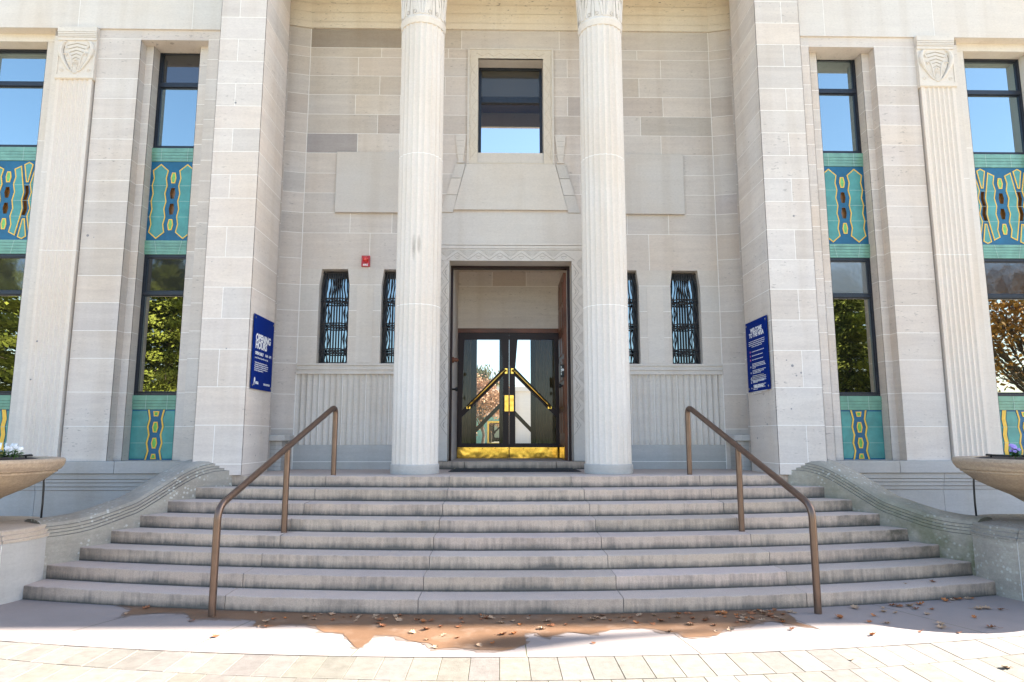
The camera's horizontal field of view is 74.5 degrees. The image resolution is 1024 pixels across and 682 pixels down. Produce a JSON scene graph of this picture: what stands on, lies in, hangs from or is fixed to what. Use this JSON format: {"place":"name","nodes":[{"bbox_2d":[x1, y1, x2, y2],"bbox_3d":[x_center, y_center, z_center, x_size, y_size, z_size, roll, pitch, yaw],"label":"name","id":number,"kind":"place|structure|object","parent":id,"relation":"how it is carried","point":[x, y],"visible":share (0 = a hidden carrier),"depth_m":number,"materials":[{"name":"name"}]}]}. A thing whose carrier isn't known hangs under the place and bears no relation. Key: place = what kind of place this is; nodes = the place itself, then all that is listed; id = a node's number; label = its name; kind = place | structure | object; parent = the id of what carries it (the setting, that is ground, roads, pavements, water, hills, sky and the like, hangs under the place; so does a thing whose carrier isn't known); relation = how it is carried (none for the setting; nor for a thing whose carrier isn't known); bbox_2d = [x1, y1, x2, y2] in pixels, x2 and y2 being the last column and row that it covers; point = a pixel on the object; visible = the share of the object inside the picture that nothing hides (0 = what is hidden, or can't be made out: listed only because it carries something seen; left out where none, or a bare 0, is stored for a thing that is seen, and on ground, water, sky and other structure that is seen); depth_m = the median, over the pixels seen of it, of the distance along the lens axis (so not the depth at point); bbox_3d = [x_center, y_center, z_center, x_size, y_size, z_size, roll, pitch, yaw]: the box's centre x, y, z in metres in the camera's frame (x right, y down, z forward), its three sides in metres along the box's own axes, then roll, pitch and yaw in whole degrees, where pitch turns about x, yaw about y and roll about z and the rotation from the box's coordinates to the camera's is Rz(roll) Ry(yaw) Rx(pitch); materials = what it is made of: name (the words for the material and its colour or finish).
{"place":"outdoors","nodes":[
{"label":"outdoors","id":0,"kind":"place"},
{"bbox_2d":[476,387,530,442],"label":"courtyard building","id":1,"kind":"structure","parent":0,"point":[522,410],"depth_m":44.64,"materials":[{"name":"paint"}]},
{"bbox_2d":[487,421,498,442],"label":"door","id":2,"kind":"structure","parent":1,"relation":"in","point":[492,426],"depth_m":44.54,"materials":[{"name":"yellow"}]},
{"bbox_2d":[477,128,539,386],"label":"sky","id":3,"kind":"structure","parent":0,"point":[493,140],"materials":[{"name":"blue"}]},
{"bbox_2d":[0,635,1023,681],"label":"block paving","id":4,"kind":"structure","parent":0,"point":[979,660],"depth_m":5.10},
{"bbox_2d":[0,595,1023,656],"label":"concrete apron","id":5,"kind":"object","parent":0,"point":[61,623],"visible":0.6,"depth_m":5.91,"materials":[{"name":"grey concrete"}]},
{"bbox_2d":[0,516,48,604],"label":"planter pedestal","id":6,"kind":"object","parent":5,"relation":"on","point":[22,548],"visible":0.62,"depth_m":7.21,"materials":[{"name":"stone"}]},
{"bbox_2d":[0,456,65,498],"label":"planter bowl","id":7,"kind":"object","parent":6,"relation":"on","point":[17,474],"visible":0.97,"depth_m":7.42,"materials":[{"name":"beige stone"}]},
{"bbox_2d":[0,444,8,456],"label":"flower clump","id":8,"kind":"object","parent":7,"relation":"in","point":[5,448],"visible":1,"depth_m":7.19,"materials":[{"name":"white plant"}]},
{"bbox_2d":[4,443,24,458],"bbox_3d":[-5.386,1.194,7.287,0.206,0.175,0.203,0,-8,-1],"label":"flower clump","id":9,"kind":"object","parent":7,"relation":"in","point":[13,452],"visible":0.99,"depth_m":7.27,"materials":[{"name":"white plant"}]},
{"bbox_2d":[0,454,44,517],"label":"irrigation hose","id":10,"kind":"object","parent":7,"relation":"attached to","point":[43,489],"visible":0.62,"depth_m":7.87,"materials":[{"name":"black plastic"}]},
{"bbox_2d":[118,605,820,651],"bbox_3d":[-0.663,2.607,6.160,6.852,0.001,1.392,0,-8,2],"label":"patch of brown dirt","id":11,"kind":"object","parent":5,"relation":"on","point":[472,631],"visible":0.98,"depth_m":6.24,"materials":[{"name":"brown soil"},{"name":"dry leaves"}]},
{"bbox_2d":[22,469,995,613],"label":"entrance steps","id":12,"kind":"structure","parent":5,"relation":"on","point":[380,541],"depth_m":7.62,"materials":[{"name":"grey stone"}]},
{"bbox_2d":[208,406,337,616],"bbox_3d":[-2.698,1.795,7.953,0.107,2.169,2.727,-1,-8,10],"label":"handrail","id":13,"kind":"object","parent":12,"relation":"on","point":[285,450],"visible":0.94,"depth_m":7.62,"materials":[{"name":"brown metal"}]},
{"bbox_2d":[267,435,293,470],"bbox_3d":[-3.893,1.755,10.600,0.770,0.550,0.478,0,-8,-1],"label":"stone pedestal","id":14,"kind":"object","parent":12,"relation":"on","point":[278,443],"visible":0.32,"depth_m":10.47,"materials":[{"name":"stone"}]},
{"bbox_2d":[448,468,580,471],"bbox_3d":[0.040,1.998,10.425,2.010,0.021,0.760,0,-8,-1],"label":"door mat","id":15,"kind":"object","parent":12,"relation":"on","point":[513,470],"depth_m":10.15,"materials":[{"name":"black rubber"}]},
{"bbox_2d":[725,435,751,469],"bbox_3d":[3.856,1.775,10.737,0.770,0.550,0.478,0,-8,-1],"label":"stone pedestal","id":16,"kind":"object","parent":12,"relation":"on","point":[743,440],"visible":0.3,"depth_m":10.60,"materials":[{"name":"stone"}]},
{"bbox_2d":[685,406,821,613],"bbox_3d":[2.756,1.809,8.050,0.107,2.169,2.727,2,-8,-12],"label":"handrail","id":17,"kind":"object","parent":12,"relation":"on","point":[783,483],"visible":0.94,"depth_m":7.74,"materials":[{"name":"brown metal"}]},
{"bbox_2d":[968,514,1023,600],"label":"planter pedestal","id":18,"kind":"object","parent":5,"relation":"on","point":[998,543],"visible":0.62,"depth_m":7.37,"materials":[{"name":"stone"}]},
{"bbox_2d":[952,456,1023,501],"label":"planter bowl","id":19,"kind":"object","parent":18,"relation":"on","point":[1005,474],"visible":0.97,"depth_m":7.58,"materials":[{"name":"beige stone"}]},
{"bbox_2d":[973,454,1023,515],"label":"irrigation hose","id":20,"kind":"object","parent":19,"relation":"attached to","point":[974,495],"visible":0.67,"depth_m":8.06,"materials":[{"name":"black plastic"}]},
{"bbox_2d":[1009,444,1021,458],"bbox_3d":[5.583,1.222,7.469,0.132,0.169,0.127,0,-8,-1],"label":"flower clump","id":21,"kind":"object","parent":19,"relation":"in","point":[1013,447],"visible":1,"depth_m":7.46,"materials":[{"name":"purple plant"}]},
{"label":"forecourt","id":22,"kind":"structure","parent":0,"visible":0},
{"bbox_2d":[25,460,232,578],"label":"curved side wall","id":23,"kind":"structure","parent":22,"relation":"on","point":[70,536],"depth_m":8.35,"materials":[{"name":"stone"}]},
{"bbox_2d":[788,459,991,575],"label":"curved side wall","id":24,"kind":"structure","parent":22,"relation":"on","point":[948,533],"depth_m":8.52,"materials":[{"name":"stone"}]},
{"label":"courtyard paving","id":25,"kind":"structure","parent":0,"visible":0},
{"bbox_2d":[477,363,498,386],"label":"olive tree","id":26,"kind":"object","parent":25,"relation":"on","point":[486,372],"visible":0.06,"depth_m":51.66,"materials":[{"name":"green plant"}]},
{"bbox_2d":[476,373,515,442],"bbox_3d":[-1.385,3.229,30.803,3.490,3.586,2.810,2,-8,-14],"label":"autumn tree","id":27,"kind":"object","parent":25,"relation":"on","point":[487,402],"visible":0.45,"depth_m":30.49,"materials":[{"name":"orange plant"}]},
{"label":"ground","id":28,"kind":"structure","parent":0,"visible":0},
{"bbox_2d":[0,0,1023,516],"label":"stone building","id":29,"kind":"structure","parent":28,"relation":"on","point":[832,190],"depth_m":11.16,"materials":[{"name":"stone"}]},
{"bbox_2d":[0,254,25,394],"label":"lower window","id":30,"kind":"structure","parent":29,"relation":"in","point":[11,265],"depth_m":11.06,"materials":[{"name":"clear glass"}]},
{"bbox_2d":[0,49,46,146],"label":"upper window","id":31,"kind":"structure","parent":29,"relation":"in","point":[22,71],"depth_m":11.58,"materials":[{"name":"blue glass"}]},
{"bbox_2d":[134,255,185,394],"bbox_3d":[-5.721,-0.275,11.066,0.800,2.339,0.062,0,-8,-1],"label":"lower window","id":32,"kind":"structure","parent":29,"relation":"in","point":[157,359],"depth_m":11.08,"materials":[{"name":"black glass"}]},
{"bbox_2d":[153,53,199,147],"bbox_3d":[-5.721,-4.162,11.617,0.800,1.797,0.062,0,-8,-1],"label":"upper window","id":33,"kind":"structure","parent":29,"relation":"in","point":[176,104],"depth_m":11.62,"materials":[{"name":"blue glass"}]},
{"bbox_2d":[250,313,273,391],"bbox_3d":[-3.704,0.191,9.987,0.038,1.075,0.850,0,-8,-1],"label":"information sign","id":34,"kind":"object","parent":29,"relation":"attached to","point":[262,354],"visible":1,"depth_m":9.96,"materials":[{"name":"metal"}]},
{"bbox_2d":[319,271,349,362],"bbox_3d":[-2.981,-0.396,11.386,0.500,1.590,0.160,0,-8,-1],"label":"grille window","id":35,"kind":"structure","parent":29,"relation":"in","point":[333,343],"depth_m":11.38,"materials":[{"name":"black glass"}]},
{"bbox_2d":[361,256,369,266],"bbox_3d":[-2.462,-1.348,11.310,0.140,0.189,0.097,0,-8,-1],"label":"fire alarm beacon","id":36,"kind":"object","parent":29,"relation":"attached to","point":[365,261],"visible":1,"depth_m":11.31,"materials":[{"name":"red plastic"}]},
{"bbox_2d":[381,272,395,362],"bbox_3d":[-1.941,-0.393,11.405,0.500,1.590,0.160,0,-8,-1],"label":"grille window","id":37,"kind":"structure","parent":29,"relation":"in","point":[389,287],"depth_m":11.40,"materials":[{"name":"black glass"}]},
{"bbox_2d":[457,333,508,457],"bbox_3d":[-0.544,1.032,12.758,0.976,2.408,0.131,0,-8,-1],"label":"glazed door","id":38,"kind":"structure","parent":29,"relation":"in","point":[464,450],"depth_m":12.75,"materials":[{"name":"black glass"}]},
{"bbox_2d":[474,340,502,442],"bbox_3d":[-0.682,1.523,19.980,0.863,3.400,0.050,0,-8,-1],"label":"rear door","id":39,"kind":"structure","parent":29,"relation":"in","point":[499,407],"depth_m":19.89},
{"bbox_2d":[478,68,542,152],"bbox_3d":[-0.029,-4.060,12.079,1.144,1.780,0.062,0,-8,-1],"label":"central window","id":40,"kind":"structure","parent":29,"relation":"in","point":[523,86],"depth_m":12.16,"materials":[{"name":"black glass"}]},
{"bbox_2d":[515,340,532,442],"bbox_3d":[0.185,1.526,19.995,0.863,3.400,0.050,0,-8,-1],"label":"rear door","id":41,"kind":"structure","parent":29,"relation":"in","point":[517,415],"depth_m":19.92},
{"bbox_2d":[509,333,559,457],"bbox_3d":[0.436,1.034,12.776,0.976,2.408,0.131,0,-8,-1],"label":"glazed door","id":42,"kind":"structure","parent":29,"relation":"in","point":[516,450],"depth_m":12.77,"materials":[{"name":"black glass"}]},
{"bbox_2d":[558,273,567,459],"bbox_3d":[0.877,0.475,12.116,0.127,3.250,1.010,0,-8,-1],"label":"panelled door","id":43,"kind":"structure","parent":29,"relation":"in","point":[562,324],"depth_m":11.78,"materials":[{"name":"brown wood"}]},
{"bbox_2d":[560,365,563,376],"bbox_3d":[0.867,0.516,11.617,0.062,0.210,0.085,0,-8,-1],"label":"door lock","id":44,"kind":"object","parent":43,"relation":"attached to","point":[561,370],"visible":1,"depth_m":11.58,"materials":[{"name":"silver metal"}]},
{"bbox_2d":[627,273,638,363],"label":"grille window","id":45,"kind":"structure","parent":29,"relation":"in","point":[631,281],"depth_m":11.47,"materials":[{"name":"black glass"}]},
{"bbox_2d":[670,273,699,363],"bbox_3d":[2.928,-0.381,11.491,0.500,1.590,0.160,0,-8,-1],"label":"grille window","id":46,"kind":"structure","parent":29,"relation":"in","point":[683,287],"depth_m":11.48,"materials":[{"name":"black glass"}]},
{"bbox_2d":[745,315,770,393],"bbox_3d":[3.697,0.228,10.116,0.038,1.111,0.850,0,-8,-1],"label":"information sign","id":47,"kind":"object","parent":29,"relation":"attached to","point":[758,365],"visible":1,"depth_m":10.07,"materials":[{"name":"metal"}]},
{"bbox_2d":[817,60,861,152],"bbox_3d":[5.677,-4.134,11.819,0.800,1.797,0.062,0,-8,-1],"label":"upper window","id":48,"kind":"structure","parent":29,"relation":"in","point":[839,112],"depth_m":11.82,"materials":[{"name":"blue glass"}]},
{"bbox_2d":[830,258,879,395],"bbox_3d":[5.677,-0.246,11.268,0.800,2.339,0.062,0,-8,-1],"label":"lower window","id":49,"kind":"structure","parent":29,"relation":"in","point":[856,346],"depth_m":11.28,"materials":[{"name":"black glass"}]},
{"bbox_2d":[964,59,1023,154],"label":"upper window","id":50,"kind":"structure","parent":29,"relation":"in","point":[994,91],"depth_m":11.88,"materials":[{"name":"blue glass"}]},
{"bbox_2d":[984,259,1023,395],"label":"lower window","id":51,"kind":"structure","parent":29,"relation":"in","point":[1004,277],"depth_m":11.35,"materials":[{"name":"black glass"}]}
]}

